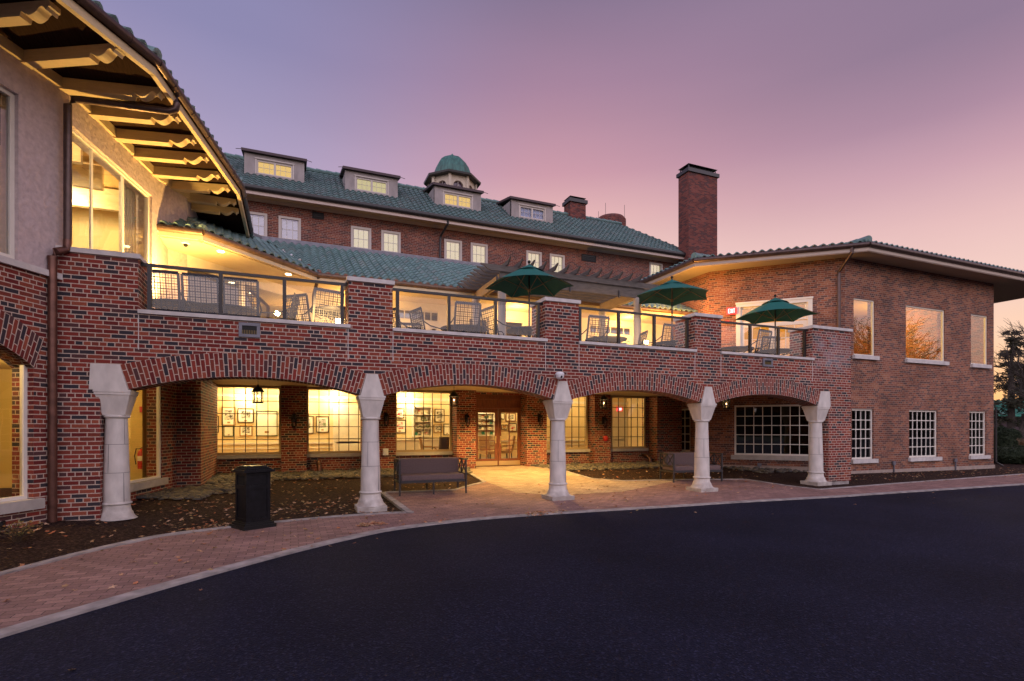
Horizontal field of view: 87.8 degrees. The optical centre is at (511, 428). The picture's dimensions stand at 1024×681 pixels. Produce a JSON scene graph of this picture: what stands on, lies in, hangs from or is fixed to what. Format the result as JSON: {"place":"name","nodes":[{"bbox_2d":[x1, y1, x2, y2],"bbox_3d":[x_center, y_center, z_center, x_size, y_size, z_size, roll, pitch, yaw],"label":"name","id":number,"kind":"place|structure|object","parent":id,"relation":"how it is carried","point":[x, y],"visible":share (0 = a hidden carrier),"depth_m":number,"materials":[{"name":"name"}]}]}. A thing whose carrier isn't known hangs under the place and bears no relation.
{"place":"outdoors","nodes":[
{"label":"outdoors","id":0,"kind":"place"},
{"bbox_2d":[135,217,697,345],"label":"terrace pavilion","id":1,"kind":"structure","parent":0,"point":[212,246],"depth_m":16.41,"materials":[{"name":"teal paint"}]},
{"bbox_2d":[399,309,438,321],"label":"window","id":2,"kind":"structure","parent":1,"relation":"in","point":[404,310],"depth_m":17.46,"materials":[{"name":"white glass"}]},
{"bbox_2d":[397,439,438,449],"bbox_3d":[-3.514,0.845,19.972,4.100,0.910,0.420,0,0,-22],"label":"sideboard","id":3,"kind":"object","parent":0,"point":[409,444],"visible":0.07,"depth_m":19.72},
{"bbox_2d":[433,436,448,448],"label":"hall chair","id":4,"kind":"object","parent":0,"point":[443,442],"visible":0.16,"depth_m":18.51,"materials":[{"name":"brown wood"}]},
{"bbox_2d":[224,147,685,286],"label":"house","id":5,"kind":"structure","parent":0,"point":[516,229],"depth_m":23.14,"materials":[{"name":"brick"}]},
{"bbox_2d":[250,211,266,235],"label":"window","id":6,"kind":"structure","parent":5,"relation":"in","point":[264,218],"depth_m":20.56,"materials":[{"name":"beige"}]},
{"bbox_2d":[279,216,300,259],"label":"window","id":7,"kind":"structure","parent":5,"relation":"in","point":[281,221],"depth_m":21.00,"materials":[{"name":"beige"}]},
{"bbox_2d":[351,226,370,262],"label":"window","id":8,"kind":"structure","parent":5,"relation":"in","point":[353,239],"depth_m":22.02,"materials":[{"name":"beige"}]},
{"bbox_2d":[381,230,400,270],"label":"window","id":9,"kind":"structure","parent":5,"relation":"in","point":[398,239],"depth_m":22.49,"materials":[{"name":"beige"}]},
{"bbox_2d":[424,154,480,214],"bbox_3d":[-3.107,-12.680,27.682,2.772,3.260,2.772,0,0,-22],"label":"cupola","id":10,"kind":"object","parent":5,"relation":"on","point":[452,169],"visible":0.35,"depth_m":26.81,"materials":[{"name":"teal"}]},
{"bbox_2d":[444,239,461,276],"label":"window","id":11,"kind":"structure","parent":5,"relation":"in","point":[459,250],"depth_m":23.53,"materials":[{"name":"beige"}]},
{"bbox_2d":[471,242,487,262],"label":"window","id":12,"kind":"structure","parent":5,"relation":"in","point":[485,251],"depth_m":24.01,"materials":[{"name":"beige"}]},
{"bbox_2d":[526,250,541,267],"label":"window","id":13,"kind":"structure","parent":5,"relation":"in","point":[528,256],"depth_m":25.02,"materials":[{"name":"beige"}]},
{"bbox_2d":[550,254,564,271],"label":"window","id":14,"kind":"structure","parent":5,"relation":"in","point":[562,259],"depth_m":25.50,"materials":[{"name":"beige"}]},
{"bbox_2d":[562,195,587,225],"bbox_3d":[3.391,-11.570,28.689,1.100,1.840,0.860,0,0,-22],"label":"chimney","id":15,"kind":"object","parent":5,"relation":"on","point":[574,206],"visible":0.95,"depth_m":28.37,"materials":[{"name":"brick"}]},
{"bbox_2d":[598,203,625,225],"bbox_3d":[6.128,-12.225,33.011,1.903,3.550,1.840,0,0,-22],"label":"chimney","id":16,"kind":"object","parent":5,"relation":"on","point":[616,217],"visible":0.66,"depth_m":32.23,"materials":[{"name":"brick"}]},
{"bbox_2d":[676,163,719,262],"bbox_3d":[9.743,-9.573,27.888,2.050,8.247,0.930,0,0,-22],"label":"chimney","id":17,"kind":"object","parent":5,"relation":"on","point":[697,208],"visible":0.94,"depth_m":27.52,"materials":[{"name":"brick"}]},
{"bbox_2d":[478,436,493,458],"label":"hall chair","id":18,"kind":"object","parent":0,"point":[481,444],"visible":0.58,"depth_m":20.05,"materials":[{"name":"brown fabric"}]},
{"bbox_2d":[501,436,515,457],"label":"hall chair","id":19,"kind":"object","parent":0,"point":[512,440],"visible":0.51,"depth_m":20.40,"materials":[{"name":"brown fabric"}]},
{"bbox_2d":[0,485,1023,680],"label":"driveway","id":20,"kind":"structure","parent":0,"point":[923,586],"depth_m":4.63,"materials":[{"name":"asphalt"}]},
{"bbox_2d":[0,474,1023,628],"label":"brick walk","id":21,"kind":"structure","parent":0,"point":[32,593],"depth_m":7.66,"materials":[{"name":"brick"}]},
{"bbox_2d":[229,465,276,530],"bbox_3d":[-4.054,1.058,8.327,0.491,0.965,0.505,0,0,39],"label":"litter bin","id":22,"kind":"object","parent":21,"relation":"on","point":[252,497],"visible":1,"depth_m":8.20,"materials":[{"name":"black metal"}]},
{"bbox_2d":[394,457,466,495],"bbox_3d":[-1.904,1.087,12.371,1.564,0.800,0.740,0,0,-21],"label":"outdoor sofa","id":23,"kind":"object","parent":21,"relation":"on","point":[425,470],"visible":0.98,"depth_m":12.32,"materials":[{"name":"grey"}]},
{"bbox_2d":[541,381,574,500],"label":"stone column","id":24,"kind":"structure","parent":21,"relation":"on","point":[557,407],"depth_m":11.49,"materials":[{"name":"grey"}]},
{"bbox_2d":[470,465,676,494],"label":"entrance slab","id":25,"kind":"structure","parent":21,"relation":"on","point":[525,479],"depth_m":14.50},
{"bbox_2d":[659,452,722,482],"bbox_3d":[5.091,1.081,15.148,1.564,0.800,0.740,0,0,-14],"label":"bench","id":26,"kind":"object","parent":21,"relation":"on","point":[678,462],"visible":0.72,"depth_m":15.11,"materials":[{"name":"grey"}]},
{"bbox_2d":[0,463,1023,570],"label":"planting bed","id":27,"kind":"object","parent":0,"point":[80,534],"visible":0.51,"depth_m":10.39,"materials":[{"name":"brown soil"}]},
{"bbox_2d":[0,518,42,542],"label":"shrub","id":28,"kind":"object","parent":27,"relation":"on","point":[18,536],"visible":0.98,"depth_m":6.87,"materials":[{"name":"green plant"}]},
{"bbox_2d":[89,363,138,520],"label":"stone column","id":29,"kind":"structure","parent":27,"relation":"on","point":[111,390],"depth_m":8.44,"materials":[{"name":"grey"}]},
{"bbox_2d":[0,511,413,575],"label":"edging","id":30,"kind":"object","parent":27,"relation":"on","point":[35,564],"visible":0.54,"depth_m":7.17,"materials":[{"name":"concrete"}]},
{"bbox_2d":[354,374,386,512],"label":"stone column","id":31,"kind":"structure","parent":27,"relation":"on","point":[370,398],"depth_m":9.96,"materials":[{"name":"grey"}]},
{"bbox_2d":[381,492,412,511],"bbox_3d":[-2.400,1.521,10.902,0.120,0.158,2.685,0,0,-24],"label":"edging","id":32,"kind":"object","parent":27,"relation":"on","point":[396,503],"visible":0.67,"depth_m":10.71,"materials":[{"name":"concrete"}]},
{"bbox_2d":[385,481,485,492],"bbox_3d":[-1.594,1.466,12.960,3.012,0.128,0.744,0,0,-43],"label":"edging","id":33,"kind":"object","parent":27,"relation":"on","point":[437,490],"visible":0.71,"depth_m":12.59,"materials":[{"name":"concrete"}]},
{"bbox_2d":[136,461,807,499],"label":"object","id":34,"kind":"object","parent":27,"relation":"on","point":[218,483],"visible":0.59,"depth_m":14.60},
{"bbox_2d":[1,467,1023,669],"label":"fallen leaves","id":35,"kind":"object","parent":27,"relation":"on","point":[381,523],"visible":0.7,"depth_m":9.41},
{"bbox_2d":[534,466,743,480],"bbox_3d":[3.116,1.409,16.077,7.070,0.278,2.434,0,0,26],"label":"edging","id":36,"kind":"object","parent":27,"relation":"on","point":[643,480],"visible":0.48,"depth_m":15.22,"materials":[{"name":"concrete"}]},
{"bbox_2d":[686,387,717,491],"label":"stone column","id":37,"kind":"structure","parent":27,"relation":"on","point":[702,413],"depth_m":13.03,"materials":[{"name":"grey"}]},
{"bbox_2d":[800,391,831,485],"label":"stone column","id":38,"kind":"structure","parent":27,"relation":"on","point":[815,416],"depth_m":14.56,"materials":[{"name":"grey"}]},
{"bbox_2d":[744,473,1023,489],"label":"edging","id":39,"kind":"object","parent":27,"relation":"on","point":[880,484],"visible":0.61,"depth_m":14.87,"materials":[{"name":"concrete"}]},
{"bbox_2d":[994,430,1018,445],"bbox_3d":[24.934,0.805,27.005,1.191,1.452,1.164,0,0,-22],"label":"clipped shrub","id":40,"kind":"object","parent":27,"relation":"on","point":[1004,438],"visible":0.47,"depth_m":26.69,"materials":[{"name":"green plant"}]},
{"bbox_2d":[994,445,1023,463],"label":"clipped shrub","id":41,"kind":"object","parent":27,"relation":"on","point":[1011,454],"visible":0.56,"depth_m":23.40,"materials":[{"name":"green plant"}]},
{"bbox_2d":[97,0,1023,399],"label":"sky","id":42,"kind":"structure","parent":0,"point":[895,122],"materials":[{"name":"purple"}]},
{"bbox_2d":[994,400,1023,429],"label":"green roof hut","id":43,"kind":"object","parent":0,"point":[1018,414],"visible":0.13,"depth_m":46.26,"materials":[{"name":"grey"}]},
{"label":"ground","id":44,"kind":"structure","parent":0,"visible":0},
{"bbox_2d":[0,0,254,530],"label":"stucco bay wing","id":45,"kind":"structure","parent":44,"relation":"on","point":[106,137],"depth_m":8.12,"materials":[{"name":"paint"}]},
{"bbox_2d":[0,86,14,258],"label":"window","id":46,"kind":"structure","parent":45,"relation":"in","point":[10,97],"depth_m":7.51,"materials":[{"name":"beige wood"}]},
{"bbox_2d":[0,365,26,501],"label":"window","id":47,"kind":"structure","parent":45,"relation":"in","point":[23,369],"depth_m":7.74,"materials":[{"name":"white wood"}]},
{"bbox_2d":[72,128,148,262],"bbox_3d":[-7.264,-3.583,9.646,0.070,2.427,2.651,0,0,-10],"label":"window","id":48,"kind":"structure","parent":45,"relation":"in","point":[92,150],"depth_m":9.91,"materials":[{"name":"beige wood"}]},
{"bbox_2d":[130,386,160,483],"bbox_3d":[-7.340,-0.060,10.223,0.070,2.220,2.374,0,0,-10],"label":"window","id":49,"kind":"structure","parent":45,"relation":"in","point":[158,389],"depth_m":11.34,"materials":[{"name":"white wood"}]},
{"bbox_2d":[55,245,852,520],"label":"arcade wing","id":50,"kind":"structure","parent":44,"relation":"on","point":[210,365],"depth_m":11.80,"materials":[{"name":"brick"}]},
{"bbox_2d":[152,269,189,311],"bbox_3d":[-6.326,-2.256,9.699,0.667,1.092,0.691,0,0,-19],"label":"patio chair","id":51,"kind":"object","parent":50,"relation":"on","point":[165,272],"visible":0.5,"depth_m":9.47,"materials":[{"name":"metal"}]},
{"bbox_2d":[152,298,208,311],"bbox_3d":[-6.575,-2.082,10.561,1.140,0.740,1.140,0,0,-22],"label":"patio table","id":52,"kind":"object","parent":50,"relation":"on","point":[170,303],"visible":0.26,"depth_m":10.33,"materials":[{"name":"metal"}]},
{"bbox_2d":[180,272,225,314],"bbox_3d":[-5.768,-2.256,9.951,0.667,1.092,0.691,0,0,-20],"label":"patio chair","id":53,"kind":"object","parent":50,"relation":"on","point":[201,276],"visible":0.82,"depth_m":9.68,"materials":[{"name":"metal"}]},
{"bbox_2d":[197,303,256,315],"bbox_3d":[-5.831,-2.082,10.922,1.140,0.740,1.140,0,0,-40],"label":"patio table","id":54,"kind":"object","parent":50,"relation":"on","point":[235,309],"visible":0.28,"depth_m":10.77,"materials":[{"name":"metal"}]},
{"bbox_2d":[221,407,235,424],"bbox_3d":[-9.470,-0.419,17.782,0.431,0.616,0.040,0,0,-22],"label":"picture frame","id":55,"kind":"object","parent":50,"relation":"attached to","point":[228,419],"visible":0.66,"depth_m":17.78,"materials":[{"name":"paper"}]},
{"bbox_2d":[223,276,261,317],"bbox_3d":[-5.175,-2.256,10.207,0.667,1.092,0.691,0,0,-22],"label":"patio chair","id":56,"kind":"object","parent":50,"relation":"on","point":[244,280],"visible":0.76,"depth_m":9.96,"materials":[{"name":"metal"}]},
{"bbox_2d":[140,262,347,323],"bbox_3d":[-4.561,-2.308,9.305,3.240,0.793,0.060,0,0,-22],"label":"glass railing","id":57,"kind":"object","parent":50,"relation":"on","point":[149,266],"visible":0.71,"depth_m":9.13,"materials":[{"name":"grey metal"}]},
{"bbox_2d":[237,408,253,422],"bbox_3d":[-8.999,-0.446,17.977,0.490,0.484,0.040,0,0,-22],"label":"picture frame","id":58,"kind":"object","parent":50,"relation":"attached to","point":[241,418],"visible":0.91,"depth_m":17.97,"materials":[{"name":"paper"}]},
{"bbox_2d":[217,385,280,454],"bbox_3d":[-7.672,-0.247,15.317,1.900,1.995,0.070,0,0,-22],"label":"window","id":59,"kind":"structure","parent":50,"relation":"in","point":[228,386],"depth_m":15.33,"materials":[{"name":"beige"}]},
{"bbox_2d":[239,322,259,337],"bbox_3d":[-4.504,-1.692,9.128,0.330,0.245,0.030,0,0,-22],"label":"wall vent","id":60,"kind":"object","parent":50,"relation":"attached to","point":[252,330],"depth_m":9.12,"materials":[{"name":"black metal"}]},
{"bbox_2d":[251,384,264,402],"bbox_3d":[-5.856,-1.093,12.264,0.259,1.010,0.259,0,0,-45],"label":"hanging lantern","id":61,"kind":"object","parent":50,"relation":"hanging from","point":[257,389],"visible":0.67,"depth_m":12.22,"materials":[{"name":"black metal"}]},
{"bbox_2d":[257,411,277,435],"bbox_3d":[-8.399,-0.181,18.225,0.674,0.864,0.040,0,0,-22],"label":"picture frame","id":62,"kind":"object","parent":50,"relation":"attached to","point":[272,420],"visible":0.73,"depth_m":18.24,"materials":[{"name":"grey wood"}]},
{"bbox_2d":[261,293,299,319],"bbox_3d":[-4.868,-2.256,11.150,0.691,1.092,0.667,0,0,-12],"label":"patio chair","id":63,"kind":"object","parent":50,"relation":"on","point":[292,308],"visible":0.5,"depth_m":11.04,"materials":[{"name":"metal"}]},
{"bbox_2d":[286,293,326,321],"bbox_3d":[-4.422,-2.256,11.415,0.667,1.092,0.691,0,0,18],"label":"patio chair","id":64,"kind":"object","parent":50,"relation":"on","point":[290,297],"visible":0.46,"depth_m":11.11,"materials":[{"name":"metal"}]},
{"bbox_2d":[302,287,339,322],"bbox_3d":[-3.895,-2.256,10.976,0.667,1.092,0.691,0,0,-40],"label":"patio chair","id":65,"kind":"object","parent":50,"relation":"on","point":[323,290],"visible":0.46,"depth_m":10.71,"materials":[{"name":"metal"}]},
{"bbox_2d":[316,416,328,432],"bbox_3d":[-6.738,-0.157,18.911,0.428,0.583,0.040,0,0,-22],"label":"picture frame","id":66,"kind":"object","parent":50,"relation":"attached to","point":[322,420],"visible":1,"depth_m":18.91,"materials":[{"name":"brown wood"}]},
{"bbox_2d":[311,306,344,322],"bbox_3d":[-3.602,-2.082,11.140,1.140,0.740,1.140,0,0,-40],"label":"patio table","id":67,"kind":"object","parent":50,"relation":"on","point":[334,308],"visible":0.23,"depth_m":10.86,"materials":[{"name":"metal"}]},
{"bbox_2d":[307,387,359,453],"bbox_3d":[-5.301,-0.247,16.296,1.870,1.995,0.070,0,0,-22],"label":"window","id":68,"kind":"structure","parent":50,"relation":"in","point":[308,388],"depth_m":16.16,"materials":[{"name":"beige"}]},
{"bbox_2d":[333,405,359,450],"bbox_3d":[-5.922,0.225,19.232,1.034,2.150,0.070,0,0,-22],"label":"hall panel door","id":69,"kind":"structure","parent":50,"relation":"in","point":[338,420],"depth_m":19.17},
{"bbox_2d":[412,406,431,436],"bbox_3d":[-3.406,-0.272,20.136,0.728,1.152,0.280,0,0,-22],"label":"display case","id":70,"kind":"object","parent":50,"relation":"attached to","point":[419,422],"visible":0.82,"depth_m":20.13,"materials":[{"name":"beige"}]},
{"bbox_2d":[396,390,451,451],"bbox_3d":[-2.875,-0.247,17.299,1.880,1.995,0.070,0,0,-22],"label":"window","id":71,"kind":"structure","parent":50,"relation":"in","point":[419,391],"depth_m":17.28,"materials":[{"name":"beige"}]},
{"bbox_2d":[409,307,445,330],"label":"patio chair","id":72,"kind":"object","parent":50,"relation":"on","point":[416,317],"visible":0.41,"depth_m":12.44,"materials":[{"name":"metal"}]},
{"bbox_2d":[441,324,485,332],"bbox_3d":[-1.174,-2.082,13.008,1.140,0.740,1.140,0,0,-40],"label":"patio table","id":73,"kind":"object","parent":50,"relation":"on","point":[462,326],"visible":0.22,"depth_m":12.81,"materials":[{"name":"metal"}]},
{"bbox_2d":[446,301,481,333],"bbox_3d":[-1.095,-2.256,12.076,0.667,1.092,0.691,0,0,-22],"label":"patio chair","id":74,"kind":"object","parent":50,"relation":"on","point":[479,305],"visible":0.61,"depth_m":11.81,"materials":[{"name":"metal"}]},
{"bbox_2d":[393,288,542,337],"bbox_3d":[-0.836,-2.308,10.843,3.220,0.793,0.060,0,0,-22],"label":"glass railing","id":75,"kind":"object","parent":50,"relation":"on","point":[449,296],"visible":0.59,"depth_m":10.76,"materials":[{"name":"grey metal"}]},
{"bbox_2d":[478,413,493,435],"bbox_3d":[-1.073,-0.179,21.099,0.754,0.933,0.280,0,0,-22],"label":"display case","id":76,"kind":"object","parent":50,"relation":"attached to","point":[482,425],"visible":0.73,"depth_m":21.16,"materials":[{"name":"beige"}]},
{"bbox_2d":[476,408,497,465],"bbox_3d":[-0.867,0.295,18.191,0.834,1.970,0.114,0,0,-22],"label":"door","id":77,"kind":"structure","parent":50,"relation":"in","point":[479,462],"depth_m":18.22,"materials":[{"name":"brown wood"}]},
{"bbox_2d":[481,305,517,335],"bbox_3d":[-0.297,-2.256,12.495,0.691,1.092,0.667,0,0,-34],"label":"patio chair","id":78,"kind":"object","parent":50,"relation":"on","point":[483,311],"visible":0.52,"depth_m":12.35,"materials":[{"name":"metal"}]},
{"bbox_2d":[498,409,519,465],"bbox_3d":[-0.085,0.295,18.514,0.834,1.970,0.114,0,0,-22],"label":"door","id":79,"kind":"structure","parent":50,"relation":"in","point":[501,461],"depth_m":18.53,"materials":[{"name":"brown wood"}]},
{"bbox_2d":[506,326,531,336],"bbox_3d":[0.428,-2.082,13.237,1.140,0.740,1.140,0,0,-40],"label":"patio table","id":80,"kind":"object","parent":50,"relation":"on","point":[526,331],"visible":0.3,"depth_m":13.07,"materials":[{"name":"metal"}]},
{"bbox_2d":[486,260,573,325],"bbox_3d":[0.428,-2.951,13.237,1.950,2.482,2.245,0,0,-22],"label":"patio umbrella","id":81,"kind":"object","parent":50,"relation":"on","point":[528,279],"visible":0.93,"depth_m":13.55,"materials":[{"name":"fabric"}]},
{"bbox_2d":[458,257,658,344],"bbox_3d":[1.466,-3.139,16.114,5.780,2.858,2.545,0,0,-22],"label":"pergola","id":82,"kind":"object","parent":50,"relation":"on","point":[602,290],"visible":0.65,"depth_m":15.66,"materials":[{"name":"brown paint"}]},
{"bbox_2d":[547,395,587,449],"bbox_3d":[1.908,-0.247,19.274,1.890,1.995,0.070,0,0,-22],"label":"window","id":83,"kind":"structure","parent":50,"relation":"in","point":[586,397],"depth_m":19.50,"materials":[{"name":"beige"}]},
{"bbox_2d":[582,315,609,342],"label":"patio chair","id":84,"kind":"object","parent":50,"relation":"on","point":[595,317],"visible":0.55,"depth_m":13.23,"materials":[{"name":"metal"}]},
{"bbox_2d":[585,336,626,342],"bbox_3d":[2.572,-2.082,14.555,1.140,0.740,1.140,0,0,-40],"label":"patio table","id":85,"kind":"object","parent":50,"relation":"on","point":[611,339],"visible":0.34,"depth_m":14.38,"materials":[{"name":"metal"}]},
{"bbox_2d":[612,409,627,446],"bbox_3d":[4.749,0.225,23.640,0.872,2.150,0.070,0,0,-22],"label":"hall panel door","id":86,"kind":"structure","parent":50,"relation":"in","point":[614,413],"depth_m":23.64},
{"bbox_2d":[611,396,645,448],"bbox_3d":[4.427,-0.247,20.315,1.580,1.995,0.070,0,0,-22],"label":"window","id":87,"kind":"structure","parent":50,"relation":"in","point":[644,398],"depth_m":20.35,"materials":[{"name":"beige"}]},
{"bbox_2d":[579,306,690,348],"bbox_3d":[2.870,-2.308,12.374,3.200,0.793,0.060,0,0,-22],"label":"glass railing","id":88,"kind":"object","parent":50,"relation":"on","point":[654,316],"visible":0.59,"depth_m":12.41,"materials":[{"name":"grey metal"}]},
{"bbox_2d":[647,323,674,347],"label":"patio chair","id":89,"kind":"object","parent":50,"relation":"on","point":[669,328],"visible":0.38,"depth_m":14.27,"materials":[{"name":"metal"}]},
{"bbox_2d":[636,276,708,338],"bbox_3d":[4.597,-3.051,15.284,2.212,2.682,2.113,0,0,-22],"label":"patio umbrella","id":90,"kind":"object","parent":50,"relation":"on","point":[671,292],"visible":0.85,"depth_m":15.56,"materials":[{"name":"fabric"}]},
{"bbox_2d":[721,346,753,352],"bbox_3d":[6.803,-2.082,16.303,1.140,0.740,1.140,0,0,-40],"label":"patio table","id":91,"kind":"object","parent":50,"relation":"on","point":[733,349],"visible":0.47,"depth_m":16.04,"materials":[{"name":"metal"}]},
{"bbox_2d":[738,329,771,353],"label":"patio chair","id":92,"kind":"object","parent":50,"relation":"on","point":[761,331],"visible":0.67,"depth_m":15.14,"materials":[{"name":"metal"}]},
{"bbox_2d":[721,321,807,356],"bbox_3d":[6.567,-2.308,13.901,3.200,0.793,0.060,0,0,-22],"label":"glass railing","id":93,"kind":"object","parent":50,"relation":"on","point":[749,325],"visible":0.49,"depth_m":14.07,"materials":[{"name":"grey metal"}]},
{"bbox_2d":[756,348,789,354],"bbox_3d":[8.289,-2.082,16.755,1.140,0.740,1.140,0,0,-40],"label":"patio table","id":94,"kind":"object","parent":50,"relation":"on","point":[784,350],"visible":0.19,"depth_m":16.45,"materials":[{"name":"metal"}]},
{"bbox_2d":[735,294,816,348],"bbox_3d":[8.289,-2.971,16.755,2.326,2.522,2.326,0,0,-22],"label":"patio umbrella","id":95,"kind":"object","parent":94,"relation":"on","point":[774,309],"visible":0.84,"depth_m":16.92,"materials":[{"name":"fabric"}]},
{"bbox_2d":[0,483,1023,637],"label":"kerb","id":96,"kind":"structure","parent":44,"relation":"on","point":[40,621],"depth_m":6.39,"materials":[{"name":"concrete"}]},
{"bbox_2d":[631,235,1023,473],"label":"wing","id":97,"kind":"structure","parent":44,"relation":"on","point":[920,323],"depth_m":18.84,"materials":[{"name":"brick"}]},
{"bbox_2d":[682,409,689,451],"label":"window","id":98,"kind":"structure","parent":97,"relation":"in","point":[685,412],"depth_m":20.44,"materials":[{"name":"white glass"}]},
{"bbox_2d":[740,322,772,354],"bbox_3d":[8.603,-2.710,18.719,1.051,1.980,0.070,0,0,23],"label":"door","id":99,"kind":"structure","parent":97,"relation":"in","point":[742,327],"depth_m":18.75,"materials":[{"name":"white wood"}]},
{"bbox_2d":[734,404,809,455],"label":"window","id":100,"kind":"structure","parent":97,"relation":"in","point":[776,430],"depth_m":18.51,"materials":[{"name":"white glass"}]},
{"bbox_2d":[740,302,807,322],"bbox_3d":[9.088,-4.013,18.517,2.101,0.566,0.070,0,0,23],"label":"window","id":101,"kind":"structure","parent":97,"relation":"in","point":[806,303],"depth_m":18.24,"materials":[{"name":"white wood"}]},
{"bbox_2d":[773,320,807,355],"bbox_3d":[9.573,-2.710,18.316,1.051,1.980,0.070,0,0,23],"label":"door","id":102,"kind":"structure","parent":97,"relation":"in","point":[805,322],"depth_m":18.31,"materials":[{"name":"white wood"}]},
{"bbox_2d":[852,409,871,458],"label":"window","id":103,"kind":"structure","parent":97,"relation":"in","point":[861,418],"depth_m":18.04,"materials":[{"name":"white glass"}]},
{"bbox_2d":[854,298,873,355],"bbox_3d":[11.880,-3.425,18.038,1.060,1.910,0.070,0,0,-22],"label":"window frame","id":104,"kind":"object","parent":97,"relation":"in","point":[872,302],"depth_m":18.20,"materials":[{"name":"white wood"}]},
{"bbox_2d":[909,410,935,457],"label":"window","id":105,"kind":"structure","parent":97,"relation":"in","point":[922,423],"depth_m":19.30,"materials":[{"name":"white glass"}]},
{"bbox_2d":[906,305,943,360],"bbox_3d":[14.940,-3.425,19.302,2.240,1.910,0.070,0,0,-22],"label":"window frame","id":106,"kind":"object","parent":97,"relation":"in","point":[942,311],"depth_m":19.69,"materials":[{"name":"white wood"}]},
{"bbox_2d":[969,411,984,455],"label":"window","id":107,"kind":"structure","parent":97,"relation":"in","point":[976,418],"depth_m":20.56,"materials":[{"name":"white glass"}]},
{"bbox_2d":[971,314,986,364],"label":"window","id":108,"kind":"structure","parent":97,"relation":"in","point":[985,317],"depth_m":20.73,"materials":[{"name":"white wood"}]},
{"bbox_2d":[994,330,1023,428],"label":"dark conifer","id":109,"kind":"object","parent":44,"relation":"on","point":[1012,401],"visible":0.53,"depth_m":41.82,"materials":[{"name":"green plant"}]},
{"bbox_2d":[994,318,1023,397],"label":"bare tree","id":110,"kind":"object","parent":44,"relation":"on","point":[1018,363],"visible":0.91,"depth_m":34.24,"materials":[{"name":"brown plant"}]},
{"bbox_2d":[1006,352,1023,440],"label":"bare tree","id":111,"kind":"object","parent":44,"relation":"on","point":[1021,428],"visible":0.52,"depth_m":35.97,"materials":[{"name":"brown plant"}]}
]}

